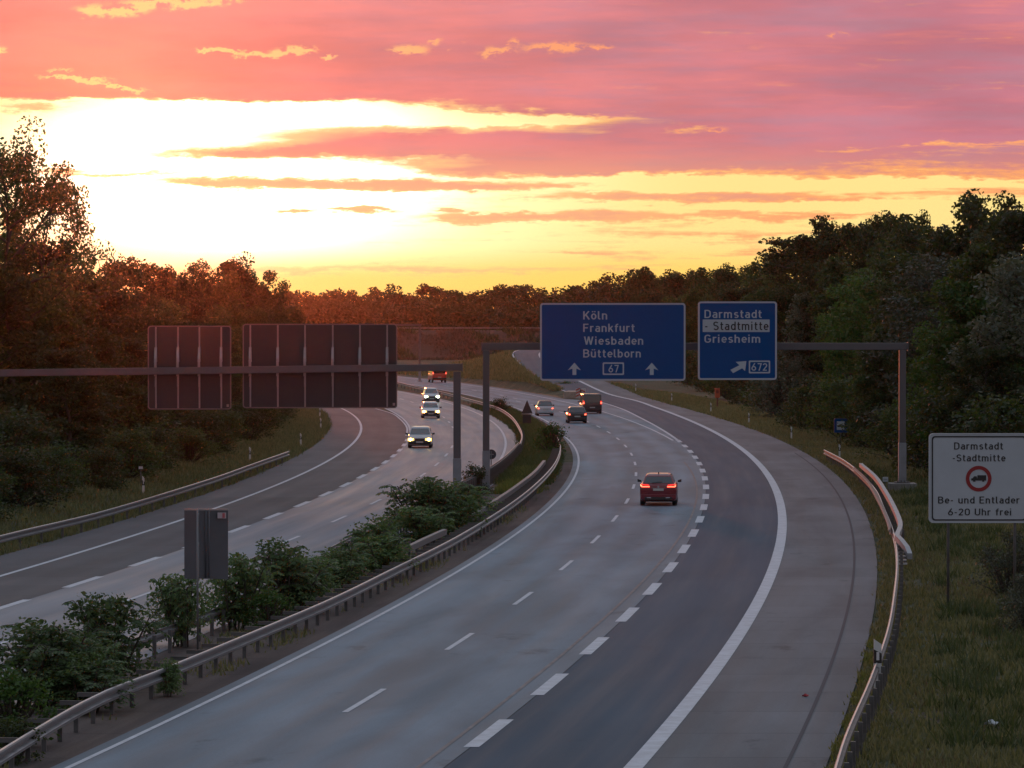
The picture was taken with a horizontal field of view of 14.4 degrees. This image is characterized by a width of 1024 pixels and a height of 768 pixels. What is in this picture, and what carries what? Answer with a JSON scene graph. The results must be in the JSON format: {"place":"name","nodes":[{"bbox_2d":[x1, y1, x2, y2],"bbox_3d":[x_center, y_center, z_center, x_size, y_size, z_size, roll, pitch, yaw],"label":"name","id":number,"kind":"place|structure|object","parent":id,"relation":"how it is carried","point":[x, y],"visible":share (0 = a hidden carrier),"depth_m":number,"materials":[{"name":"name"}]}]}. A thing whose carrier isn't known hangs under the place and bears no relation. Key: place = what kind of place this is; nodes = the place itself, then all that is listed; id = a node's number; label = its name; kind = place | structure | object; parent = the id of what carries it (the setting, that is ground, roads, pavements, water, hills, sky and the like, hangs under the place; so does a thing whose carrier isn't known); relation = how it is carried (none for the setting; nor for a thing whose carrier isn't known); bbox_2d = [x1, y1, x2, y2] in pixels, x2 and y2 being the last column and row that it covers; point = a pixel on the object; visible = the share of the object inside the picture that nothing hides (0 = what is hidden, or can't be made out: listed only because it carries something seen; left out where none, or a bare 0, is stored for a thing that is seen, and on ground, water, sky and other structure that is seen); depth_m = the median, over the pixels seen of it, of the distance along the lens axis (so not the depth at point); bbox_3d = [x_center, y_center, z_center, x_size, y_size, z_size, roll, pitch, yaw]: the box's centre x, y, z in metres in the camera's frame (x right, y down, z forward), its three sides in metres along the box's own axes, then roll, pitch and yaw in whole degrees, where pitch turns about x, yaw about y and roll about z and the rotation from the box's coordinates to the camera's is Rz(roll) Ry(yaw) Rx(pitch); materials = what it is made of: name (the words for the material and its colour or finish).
{"place":"outdoors","nodes":[
{"label":"outdoors","id":0,"kind":"place"},
{"bbox_2d":[0,478,553,767],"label":"gutter grass","id":1,"kind":"structure","parent":0,"point":[304,633],"depth_m":116.91,"materials":[{"name":"green plant"}]},
{"bbox_2d":[397,350,562,390],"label":"island grass","id":2,"kind":"structure","parent":0,"point":[505,369],"depth_m":584.81,"materials":[{"name":"green plant"}]},
{"bbox_2d":[0,331,1023,767],"bbox_3d":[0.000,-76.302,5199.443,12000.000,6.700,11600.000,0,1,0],"label":"ground","id":3,"kind":"structure","parent":0,"point":[536,389],"depth_m":499.27,"materials":[{"name":"green plant"}]},
{"bbox_2d":[0,251,53,421],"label":"deciduous tree","id":4,"kind":"object","parent":3,"relation":"on","point":[12,307],"visible":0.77,"depth_m":220.47,"materials":[{"name":"green plant"}]},
{"bbox_2d":[0,161,57,384],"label":"deciduous tree","id":5,"kind":"object","parent":3,"relation":"on","point":[22,197],"visible":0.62,"depth_m":224.78,"materials":[{"name":"green plant"}]},
{"bbox_2d":[0,445,74,508],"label":"thicket bush","id":6,"kind":"object","parent":3,"relation":"on","point":[29,484],"visible":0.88,"depth_m":185.69,"materials":[{"name":"green plant"}]},
{"bbox_2d":[0,404,87,480],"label":"thicket bush","id":7,"kind":"object","parent":3,"relation":"on","point":[18,438],"visible":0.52,"depth_m":200.64,"materials":[{"name":"green plant"}]},
{"bbox_2d":[0,262,97,444],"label":"deciduous tree","id":8,"kind":"object","parent":3,"relation":"on","point":[62,318],"visible":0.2,"depth_m":227.09,"materials":[{"name":"green plant"}]},
{"bbox_2d":[1,234,99,422],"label":"deciduous tree","id":9,"kind":"object","parent":3,"relation":"on","point":[50,253],"visible":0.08,"depth_m":235.37,"materials":[{"name":"green plant"}]},
{"bbox_2d":[0,115,101,448],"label":"deciduous tree","id":10,"kind":"object","parent":3,"relation":"on","point":[20,171],"visible":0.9,"depth_m":223.15,"materials":[{"name":"green plant"}]},
{"bbox_2d":[6,439,98,495],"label":"thicket bush","id":11,"kind":"object","parent":3,"relation":"on","point":[62,451],"visible":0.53,"depth_m":196.45,"materials":[{"name":"green plant"}]},
{"bbox_2d":[0,159,123,423],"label":"deciduous tree","id":12,"kind":"object","parent":3,"relation":"on","point":[49,219],"visible":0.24,"depth_m":231.97,"materials":[{"name":"green plant"}]},
{"bbox_2d":[0,384,133,461],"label":"thicket bush","id":13,"kind":"object","parent":3,"relation":"on","point":[74,433],"visible":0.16,"depth_m":225.43,"materials":[{"name":"green plant"}]},
{"bbox_2d":[23,344,120,457],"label":"deciduous tree","id":14,"kind":"object","parent":3,"relation":"on","point":[68,358],"visible":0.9,"depth_m":216.71,"materials":[{"name":"green plant"}]},
{"bbox_2d":[43,318,147,462],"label":"deciduous tree","id":15,"kind":"object","parent":3,"relation":"on","point":[100,337],"visible":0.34,"depth_m":229.16,"materials":[{"name":"green plant"}]},
{"bbox_2d":[65,444,137,490],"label":"thicket bush","id":16,"kind":"object","parent":3,"relation":"on","point":[104,460],"visible":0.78,"depth_m":207.59,"materials":[{"name":"green plant"}]},
{"bbox_2d":[65,290,146,412],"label":"deciduous tree","id":17,"kind":"object","parent":3,"relation":"on","point":[110,301],"visible":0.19,"depth_m":247.53,"materials":[{"name":"green plant"}]},
{"bbox_2d":[77,422,175,477],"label":"thicket bush","id":18,"kind":"object","parent":3,"relation":"on","point":[133,461],"visible":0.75,"depth_m":219.27,"materials":[{"name":"green plant"}]},
{"bbox_2d":[102,331,168,447],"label":"deciduous tree","id":19,"kind":"object","parent":3,"relation":"on","point":[136,350],"visible":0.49,"depth_m":242.59,"materials":[{"name":"green plant"}]},
{"bbox_2d":[95,253,181,343],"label":"deciduous tree","id":20,"kind":"object","parent":3,"relation":"on","point":[136,277],"visible":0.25,"depth_m":275.01,"materials":[{"name":"green plant"}]},
{"bbox_2d":[0,451,289,547],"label":"guardrail","id":21,"kind":"object","parent":3,"relation":"on","point":[42,529],"visible":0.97,"depth_m":188.50,"materials":[{"name":"metal"}]},
{"bbox_2d":[123,423,185,469],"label":"thicket bush","id":22,"kind":"object","parent":3,"relation":"on","point":[166,438],"visible":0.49,"depth_m":232.62,"materials":[{"name":"green plant"}]},
{"bbox_2d":[0,408,332,554],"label":"bank grass","id":23,"kind":"structure","parent":3,"relation":"on","point":[305,423],"depth_m":219.17,"materials":[{"name":"green plant"}]},
{"bbox_2d":[0,408,361,576],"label":"hard shoulder","id":24,"kind":"object","parent":3,"relation":"on","point":[343,435],"visible":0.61,"depth_m":202.98},
{"bbox_2d":[160,424,227,463],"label":"thicket bush","id":25,"kind":"object","parent":3,"relation":"on","point":[191,437],"visible":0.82,"depth_m":245.73,"materials":[{"name":"green plant"}]},
{"bbox_2d":[0,409,408,605],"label":"slip lane","id":26,"kind":"structure","parent":3,"relation":"on","point":[381,439],"depth_m":191.50,"materials":[{"name":"grey asphalt"}]},
{"bbox_2d":[172,409,241,454],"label":"thicket bush","id":27,"kind":"object","parent":3,"relation":"on","point":[208,421],"visible":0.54,"depth_m":259.77,"materials":[{"name":"green plant"}]},
{"bbox_2d":[200,270,247,385],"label":"deciduous tree","id":28,"kind":"object","parent":3,"relation":"on","point":[225,290],"visible":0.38,"depth_m":339.08,"materials":[{"name":"green plant"}]},
{"bbox_2d":[211,251,273,410],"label":"deciduous tree","id":29,"kind":"object","parent":3,"relation":"on","point":[247,280],"visible":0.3,"depth_m":351.46,"materials":[{"name":"green plant"}]},
{"bbox_2d":[0,391,517,707],"bbox_3d":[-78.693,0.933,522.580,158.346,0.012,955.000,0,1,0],"label":"opposite carriageway","id":30,"kind":"structure","parent":3,"relation":"on","point":[326,519],"depth_m":186.70,"materials":[{"name":"grey asphalt"}]},
{"bbox_2d":[1,462,572,767],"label":"median strip","id":31,"kind":"object","parent":3,"relation":"on","point":[89,735],"visible":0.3,"depth_m":111.00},
{"bbox_2d":[0,709,46,765],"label":"shrub","id":32,"kind":"object","parent":31,"relation":"on","point":[5,728],"visible":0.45,"depth_m":84.00,"materials":[{"name":"green plant"}]},
{"bbox_2d":[0,661,61,745],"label":"shrub","id":33,"kind":"object","parent":31,"relation":"on","point":[11,686],"visible":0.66,"depth_m":87.18,"materials":[{"name":"green plant"}]},
{"bbox_2d":[0,616,115,707],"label":"frond shrub","id":34,"kind":"object","parent":31,"relation":"on","point":[44,647],"visible":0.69,"depth_m":96.06,"materials":[{"name":"green plant"}]},
{"bbox_2d":[24,650,138,715],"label":"frond shrub","id":35,"kind":"object","parent":31,"relation":"on","point":[86,677],"visible":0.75,"depth_m":94.77,"materials":[{"name":"green plant"}]},
{"bbox_2d":[62,591,171,684],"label":"frond shrub","id":36,"kind":"object","parent":31,"relation":"on","point":[92,621],"visible":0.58,"depth_m":101.61,"materials":[{"name":"green plant"}]},
{"bbox_2d":[2,586,276,706],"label":"guardrail","id":37,"kind":"object","parent":31,"relation":"on","point":[169,630],"visible":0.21,"depth_m":112.85,"materials":[{"name":"metal"}]},
{"bbox_2d":[138,569,213,647],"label":"shrub","id":38,"kind":"object","parent":31,"relation":"on","point":[178,599],"visible":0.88,"depth_m":113.93,"materials":[{"name":"green plant"}]},
{"bbox_2d":[184,509,227,649],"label":"road sign","id":39,"kind":"object","parent":31,"relation":"on","point":[205,543],"visible":0.94,"depth_m":112.22,"materials":[{"name":"silver metal"}]},
{"bbox_2d":[0,363,462,484],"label":"sign gantry","id":40,"kind":"object","parent":31,"relation":"on","point":[456,368],"visible":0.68,"depth_m":207.84,"materials":[{"name":"grey metal"}]},
{"bbox_2d":[148,326,230,409],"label":"gantry sign","id":41,"kind":"object","parent":40,"relation":"attached to","point":[189,346],"visible":1,"depth_m":208.41,"materials":[{"name":"metal"}]},
{"bbox_2d":[243,324,396,407],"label":"gantry sign","id":42,"kind":"object","parent":40,"relation":"attached to","point":[310,344],"visible":1,"depth_m":208.41,"materials":[{"name":"metal"}]},
{"bbox_2d":[192,552,284,629],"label":"shrub","id":43,"kind":"object","parent":31,"relation":"on","point":[245,576],"visible":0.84,"depth_m":120.19,"materials":[{"name":"green plant"}]},
{"bbox_2d":[236,587,297,630],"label":"shrub","id":44,"kind":"object","parent":31,"relation":"on","point":[265,602],"visible":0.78,"depth_m":119.32,"materials":[{"name":"green plant"}]},
{"bbox_2d":[0,437,560,767],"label":"guardrail","id":45,"kind":"object","parent":31,"relation":"on","point":[150,679],"visible":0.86,"depth_m":113.86,"materials":[{"name":"metal"}]},
{"bbox_2d":[246,536,338,615],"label":"shrub","id":46,"kind":"object","parent":31,"relation":"on","point":[288,569],"visible":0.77,"depth_m":126.68,"materials":[{"name":"green plant"}]},
{"bbox_2d":[312,546,371,592],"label":"frond shrub","id":47,"kind":"object","parent":31,"relation":"on","point":[346,575],"visible":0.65,"depth_m":136.72,"materials":[{"name":"green plant"}]},
{"bbox_2d":[336,513,409,576],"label":"frond shrub","id":48,"kind":"object","parent":31,"relation":"on","point":[378,528],"visible":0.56,"depth_m":145.25,"materials":[{"name":"green plant"}]},
{"bbox_2d":[350,532,419,576],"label":"frond shrub","id":49,"kind":"object","parent":31,"relation":"on","point":[384,550],"visible":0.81,"depth_m":143.71,"materials":[{"name":"green plant"}]},
{"bbox_2d":[390,503,460,542],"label":"frond shrub","id":50,"kind":"object","parent":31,"relation":"on","point":[415,518],"visible":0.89,"depth_m":165.86,"materials":[{"name":"green plant"}]},
{"bbox_2d":[376,476,484,535],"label":"frond shrub","id":51,"kind":"object","parent":31,"relation":"on","point":[422,495],"visible":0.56,"depth_m":169.86,"materials":[{"name":"green plant"}]},
{"bbox_2d":[51,376,705,767],"bbox_3d":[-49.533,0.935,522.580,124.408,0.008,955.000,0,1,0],"label":"carriageway","id":52,"kind":"structure","parent":3,"relation":"on","point":[443,670],"depth_m":115.49,"materials":[{"name":"grey asphalt"}]},
{"bbox_2d":[638,472,680,504],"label":"passenger car","id":53,"kind":"object","parent":52,"relation":"on","point":[658,487],"visible":1,"depth_m":200.11,"materials":[{"name":"red paint"}]},
{"bbox_2d":[170,269,734,330],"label":"wood","id":54,"kind":"object","parent":3,"relation":"on","point":[512,306],"visible":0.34,"depth_m":1067.64,"materials":[{"name":"green plant"}]},
{"bbox_2d":[397,327,539,359],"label":"embankment scrub","id":55,"kind":"object","parent":3,"relation":"on","point":[458,332],"visible":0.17,"depth_m":953.58,"materials":[{"name":"green plant"}]},
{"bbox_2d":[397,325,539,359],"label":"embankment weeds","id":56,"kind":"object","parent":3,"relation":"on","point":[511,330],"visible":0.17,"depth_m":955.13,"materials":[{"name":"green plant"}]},
{"bbox_2d":[469,403,565,484],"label":"median grass","id":57,"kind":"structure","parent":3,"relation":"on","point":[529,457],"depth_m":276.96,"materials":[{"name":"green plant"}]},
{"bbox_2d":[445,350,777,767],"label":"exit lane","id":58,"kind":"structure","parent":3,"relation":"on","point":[614,697],"depth_m":116.58,"materials":[{"name":"grey asphalt"}]},
{"bbox_2d":[481,342,916,491],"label":"sign gantry","id":59,"kind":"object","parent":3,"relation":"on","point":[902,348],"visible":0.74,"depth_m":217.83,"materials":[{"name":"grey metal"}]},
{"bbox_2d":[540,303,685,380],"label":"direction sign","id":60,"kind":"object","parent":59,"relation":"attached to","point":[612,341],"visible":1,"depth_m":216.59,"materials":[{"name":"blue metal"}]},
{"bbox_2d":[698,301,776,379],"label":"exit sign","id":61,"kind":"object","parent":59,"relation":"attached to","point":[737,340],"visible":1,"depth_m":216.59,"materials":[{"name":"blue metal"}]},
{"bbox_2d":[538,353,876,767],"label":"hard shoulder","id":62,"kind":"object","parent":3,"relation":"on","point":[803,626],"visible":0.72,"depth_m":116.21},
{"bbox_2d":[608,381,832,432],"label":"verge grass","id":63,"kind":"structure","parent":3,"relation":"on","point":[723,410],"depth_m":410.26,"materials":[{"name":"green plant"}]},
{"bbox_2d":[736,355,819,418],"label":"thicket bush","id":64,"kind":"object","parent":3,"relation":"on","point":[779,398],"visible":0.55,"depth_m":379.63,"materials":[{"name":"green plant"}]},
{"bbox_2d":[753,278,818,382],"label":"deciduous tree","id":65,"kind":"object","parent":3,"relation":"on","point":[782,299],"visible":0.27,"depth_m":437.76,"materials":[{"name":"green plant"}]},
{"bbox_2d":[754,234,848,379],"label":"deciduous tree","id":66,"kind":"object","parent":3,"relation":"on","point":[784,245],"visible":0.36,"depth_m":477.83,"materials":[{"name":"green plant"}]},
{"bbox_2d":[777,291,834,400],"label":"deciduous tree","id":67,"kind":"object","parent":3,"relation":"on","point":[796,365],"visible":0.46,"depth_m":378.50,"materials":[{"name":"green plant"}]},
{"bbox_2d":[784,261,856,387],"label":"deciduous tree","id":68,"kind":"object","parent":3,"relation":"on","point":[812,284],"visible":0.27,"depth_m":378.76,"materials":[{"name":"green plant"}]},
{"bbox_2d":[778,371,862,430],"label":"thicket bush","id":69,"kind":"object","parent":3,"relation":"on","point":[799,393],"visible":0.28,"depth_m":336.84,"materials":[{"name":"green plant"}]},
{"bbox_2d":[783,222,860,356],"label":"deciduous tree","id":70,"kind":"object","parent":3,"relation":"on","point":[807,241],"visible":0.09,"depth_m":452.05,"materials":[{"name":"green plant"}]},
{"bbox_2d":[806,256,875,383],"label":"deciduous tree","id":71,"kind":"object","parent":3,"relation":"on","point":[831,272],"visible":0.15,"depth_m":367.68,"materials":[{"name":"green plant"}]},
{"bbox_2d":[799,368,888,437],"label":"thicket bush","id":72,"kind":"object","parent":3,"relation":"on","point":[833,395],"visible":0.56,"depth_m":312.56,"materials":[{"name":"green plant"}]},
{"bbox_2d":[809,300,885,426],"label":"deciduous tree","id":73,"kind":"object","parent":3,"relation":"on","point":[830,367],"visible":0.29,"depth_m":329.50,"materials":[{"name":"green plant"}]},
{"bbox_2d":[808,210,896,333],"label":"deciduous tree","id":74,"kind":"object","parent":3,"relation":"on","point":[824,224],"visible":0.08,"depth_m":446.38,"materials":[{"name":"green plant"}]},
{"bbox_2d":[818,267,902,417],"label":"deciduous tree","id":75,"kind":"object","parent":3,"relation":"on","point":[855,333],"visible":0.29,"depth_m":322.93,"materials":[{"name":"green plant"}]},
{"bbox_2d":[821,214,901,366],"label":"deciduous tree","id":76,"kind":"object","parent":3,"relation":"on","point":[867,236],"visible":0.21,"depth_m":400.82,"materials":[{"name":"green plant"}]},
{"bbox_2d":[823,450,902,767],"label":"guardrail","id":77,"kind":"object","parent":3,"relation":"on","point":[860,734],"visible":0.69,"depth_m":100.09,"materials":[{"name":"metal"}]},
{"bbox_2d":[831,387,898,448],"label":"thicket bush","id":78,"kind":"object","parent":3,"relation":"on","point":[858,407],"visible":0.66,"depth_m":289.88,"materials":[{"name":"green plant"}]},
{"bbox_2d":[852,463,911,564],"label":"crash barrier","id":79,"kind":"object","parent":3,"relation":"on","point":[899,537],"visible":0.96,"depth_m":180.72,"materials":[{"name":"metal"}]},
{"bbox_2d":[845,326,921,447],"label":"deciduous tree","id":80,"kind":"object","parent":3,"relation":"on","point":[862,380],"visible":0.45,"depth_m":289.87,"materials":[{"name":"green plant"}]},
{"bbox_2d":[846,397,920,458],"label":"thicket bush","id":81,"kind":"object","parent":3,"relation":"on","point":[891,414],"visible":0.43,"depth_m":267.88,"materials":[{"name":"green plant"}]},
{"bbox_2d":[851,277,937,414],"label":"deciduous tree","id":82,"kind":"object","parent":3,"relation":"on","point":[885,289],"visible":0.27,"depth_m":291.28,"materials":[{"name":"green plant"}]},
{"bbox_2d":[863,213,949,370],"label":"deciduous tree","id":83,"kind":"object","parent":3,"relation":"on","point":[895,246],"visible":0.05,"depth_m":350.45,"materials":[{"name":"green plant"}]},
{"bbox_2d":[860,249,962,401],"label":"deciduous tree","id":84,"kind":"object","parent":3,"relation":"on","point":[886,269],"visible":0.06,"depth_m":303.20,"materials":[{"name":"green plant"}]},
{"bbox_2d":[891,320,951,430],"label":"deciduous tree","id":85,"kind":"object","parent":3,"relation":"on","point":[917,378],"visible":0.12,"depth_m":258.77,"materials":[{"name":"green plant"}]},
{"bbox_2d":[855,251,989,429],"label":"deciduous tree","id":86,"kind":"object","parent":3,"relation":"on","point":[928,278],"visible":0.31,"depth_m":278.99,"materials":[{"name":"green plant"}]},
{"bbox_2d":[891,218,956,370],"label":"deciduous tree","id":87,"kind":"object","parent":3,"relation":"on","point":[913,239],"visible":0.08,"depth_m":338.84,"materials":[{"name":"green plant"}]},
{"bbox_2d":[878,376,1012,476],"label":"thicket bush","id":88,"kind":"object","parent":3,"relation":"on","point":[929,416],"visible":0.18,"depth_m":235.07,"materials":[{"name":"green plant"}]},
{"bbox_2d":[903,217,1021,378],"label":"deciduous tree","id":89,"kind":"object","parent":3,"relation":"on","point":[955,244],"visible":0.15,"depth_m":300.64,"materials":[{"name":"green plant"}]},
{"bbox_2d":[906,270,1023,451],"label":"deciduous tree","id":90,"kind":"object","parent":3,"relation":"on","point":[973,306],"visible":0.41,"depth_m":244.89,"materials":[{"name":"green plant"}]},
{"bbox_2d":[913,242,1023,423],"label":"deciduous tree","id":91,"kind":"object","parent":3,"relation":"on","point":[981,260],"visible":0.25,"depth_m":246.03,"materials":[{"name":"green plant"}]},
{"bbox_2d":[923,384,1023,478],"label":"thicket bush","id":92,"kind":"object","parent":3,"relation":"on","point":[1008,408],"visible":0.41,"depth_m":202.06,"materials":[{"name":"green plant"}]},
{"bbox_2d":[929,433,1023,604],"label":"prohibition sign","id":93,"kind":"object","parent":3,"relation":"on","point":[976,477],"visible":1,"depth_m":128.56,"materials":[{"name":"white metal"}]},
{"bbox_2d":[930,188,1022,421],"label":"deciduous tree","id":94,"kind":"object","parent":3,"relation":"on","point":[980,217],"visible":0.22,"depth_m":265.04,"materials":[{"name":"green plant"}]},
{"bbox_2d":[939,341,1023,432],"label":"deciduous tree","id":95,"kind":"object","parent":3,"relation":"on","point":[996,358],"visible":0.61,"depth_m":229.88,"materials":[{"name":"green plant"}]},
{"bbox_2d":[943,251,1023,432],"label":"deciduous tree","id":96,"kind":"object","parent":3,"relation":"on","point":[1010,286],"visible":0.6,"depth_m":232.12,"materials":[{"name":"green plant"}]},
{"bbox_2d":[945,205,1023,403],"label":"deciduous tree","id":97,"kind":"object","parent":3,"relation":"on","point":[1012,221],"visible":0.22,"depth_m":256.07,"materials":[{"name":"green plant"}]},
{"bbox_2d":[960,529,1023,594],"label":"thicket bush","id":98,"kind":"object","parent":3,"relation":"on","point":[1007,559],"visible":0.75,"depth_m":134.99,"materials":[{"name":"green plant"}]},
{"bbox_2d":[987,571,1023,631],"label":"thicket bush","id":99,"kind":"object","parent":3,"relation":"on","point":[1019,618],"visible":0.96,"depth_m":118.98,"materials":[{"name":"green plant"}]},
{"bbox_2d":[0,0,1023,307],"label":"sky","id":100,"kind":"structure","parent":0,"point":[466,146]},
{"bbox_2d":[762,431,1023,767],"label":"verge grass","id":101,"kind":"structure","parent":0,"point":[899,742],"depth_m":114.63,"materials":[{"name":"green plant"}]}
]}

